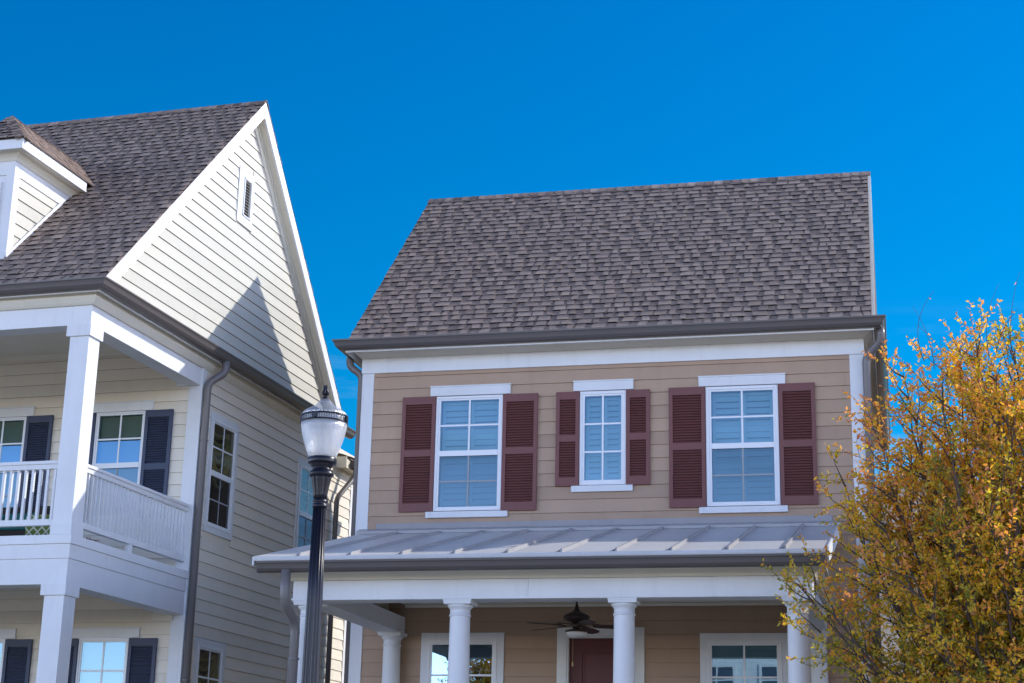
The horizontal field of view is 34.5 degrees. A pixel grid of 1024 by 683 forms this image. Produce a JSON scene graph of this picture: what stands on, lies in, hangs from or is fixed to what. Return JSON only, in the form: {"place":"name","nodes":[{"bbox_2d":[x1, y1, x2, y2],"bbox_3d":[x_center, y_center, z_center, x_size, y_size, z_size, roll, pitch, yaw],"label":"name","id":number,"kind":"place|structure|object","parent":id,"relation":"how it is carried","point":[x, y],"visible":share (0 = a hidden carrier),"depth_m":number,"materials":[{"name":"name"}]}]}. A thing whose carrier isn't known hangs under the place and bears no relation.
{"place":"outdoors","nodes":[
{"label":"outdoors","id":0,"kind":"place"},
{"bbox_2d":[25,514,49,534],"bbox_3d":[-6.099,2.523,21.755,0.480,0.420,0.440,-3,-17,15],"label":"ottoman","id":1,"kind":"object","parent":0,"point":[39,530],"visible":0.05,"depth_m":21.57,"materials":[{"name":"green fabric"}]},
{"bbox_2d":[0,0,1023,489],"label":"sky","id":2,"kind":"structure","parent":0,"point":[379,110],"materials":[{"name":"blue"}]},
{"bbox_2d":[252,171,890,682],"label":"brown house","id":3,"kind":"structure","parent":0,"point":[620,409],"depth_m":22.43,"materials":[{"name":"beige"}]},
{"bbox_2d":[420,633,504,682],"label":"window","id":4,"kind":"structure","parent":3,"relation":"in","point":[486,664],"depth_m":22.27,"materials":[{"name":"plastic"}]},
{"bbox_2d":[425,383,510,517],"bbox_3d":[-0.541,1.589,23.162,1.174,1.875,0.605,-2,-17,13],"label":"window","id":5,"kind":"structure","parent":3,"relation":"in","point":[468,434],"depth_m":22.94,"materials":[{"name":"glass"}]},
{"bbox_2d":[527,602,613,666],"bbox_3d":[0.826,3.473,20.122,1.319,0.985,1.325,-2,-17,13],"label":"ceiling fan","id":6,"kind":"object","parent":3,"relation":"hanging from","point":[576,617],"visible":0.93,"depth_m":20.02,"materials":[{"name":"brown metal"}]},
{"bbox_2d":[569,638,613,682],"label":"door","id":7,"kind":"structure","parent":3,"relation":"in","point":[592,658],"depth_m":21.80,"materials":[{"name":"red wood"}]},
{"bbox_2d":[571,379,633,491],"bbox_3d":[1.300,1.356,22.791,0.858,1.558,0.605,-2,-17,13],"label":"window","id":8,"kind":"structure","parent":3,"relation":"in","point":[602,447],"depth_m":22.61,"materials":[{"name":"glass"}]},
{"bbox_2d":[698,373,787,513],"bbox_3d":[3.143,1.433,22.330,1.180,1.885,0.605,-2,-17,13],"label":"window","id":9,"kind":"structure","parent":3,"relation":"in","point":[743,456],"depth_m":22.11,"materials":[{"name":"glass"}]},
{"bbox_2d":[700,633,787,682],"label":"window","id":10,"kind":"structure","parent":3,"relation":"in","point":[724,657],"depth_m":21.35,"materials":[{"name":"plastic"}]},
{"bbox_2d":[875,461,964,682],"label":"distant house","id":11,"kind":"structure","parent":0,"point":[887,631],"depth_m":35.15,"materials":[{"name":"beige"}]},
{"label":"ground","id":12,"kind":"structure","parent":0,"visible":0},
{"bbox_2d":[0,100,355,682],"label":"cream house","id":13,"kind":"structure","parent":12,"relation":"on","point":[166,374],"depth_m":24.29,"materials":[{"name":"white wood"}]},
{"bbox_2d":[0,628,16,682],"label":"window","id":14,"kind":"structure","parent":13,"relation":"in","point":[5,633],"depth_m":24.06,"materials":[{"name":"plastic"}]},
{"bbox_2d":[0,406,35,507],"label":"window","id":15,"kind":"structure","parent":13,"relation":"in","point":[12,419],"depth_m":24.99,"materials":[{"name":"glass"}]},
{"bbox_2d":[0,506,49,535],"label":"outdoor sofa","id":16,"kind":"object","parent":13,"relation":"on","point":[12,531],"visible":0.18,"depth_m":22.09,"materials":[{"name":"wicker"}]},
{"bbox_2d":[72,627,140,682],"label":"window","id":17,"kind":"structure","parent":13,"relation":"in","point":[102,651],"depth_m":23.63,"materials":[{"name":"glass"}]},
{"bbox_2d":[86,400,153,525],"bbox_3d":[-5.740,1.861,24.614,1.010,1.856,0.596,-3,-17,15],"label":"window","id":18,"kind":"structure","parent":13,"relation":"in","point":[119,429],"depth_m":24.48,"materials":[{"name":"glass"}]},
{"bbox_2d":[192,637,225,682],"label":"window","id":19,"kind":"structure","parent":13,"relation":"in","point":[209,656],"depth_m":24.24,"materials":[{"name":"plastic"}]},
{"bbox_2d":[202,411,239,540],"bbox_3d":[-4.629,2.044,24.862,0.579,1.791,0.979,-3,-17,15],"label":"window","id":20,"kind":"structure","parent":13,"relation":"in","point":[222,454],"depth_m":24.84,"materials":[{"name":"plastic"}]},
{"bbox_2d":[293,458,312,547],"bbox_3d":[-3.722,2.956,27.948,0.579,1.791,0.989,-3,-17,15],"label":"window","id":21,"kind":"structure","parent":13,"relation":"in","point":[304,497],"depth_m":27.81,"materials":[{"name":"glass"}]},
{"bbox_2d":[761,272,1023,682],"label":"autumn tree","id":22,"kind":"object","parent":12,"relation":"on","point":[964,606],"visible":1,"depth_m":16.24,"materials":[{"name":"yellow plant"}]},
{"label":"pavement","id":23,"kind":"structure","parent":0,"visible":0},
{"bbox_2d":[300,385,347,682],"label":"street lamp","id":24,"kind":"object","parent":23,"relation":"on","point":[323,433],"visible":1,"depth_m":13.77,"materials":[{"name":"black metal"}]}
]}

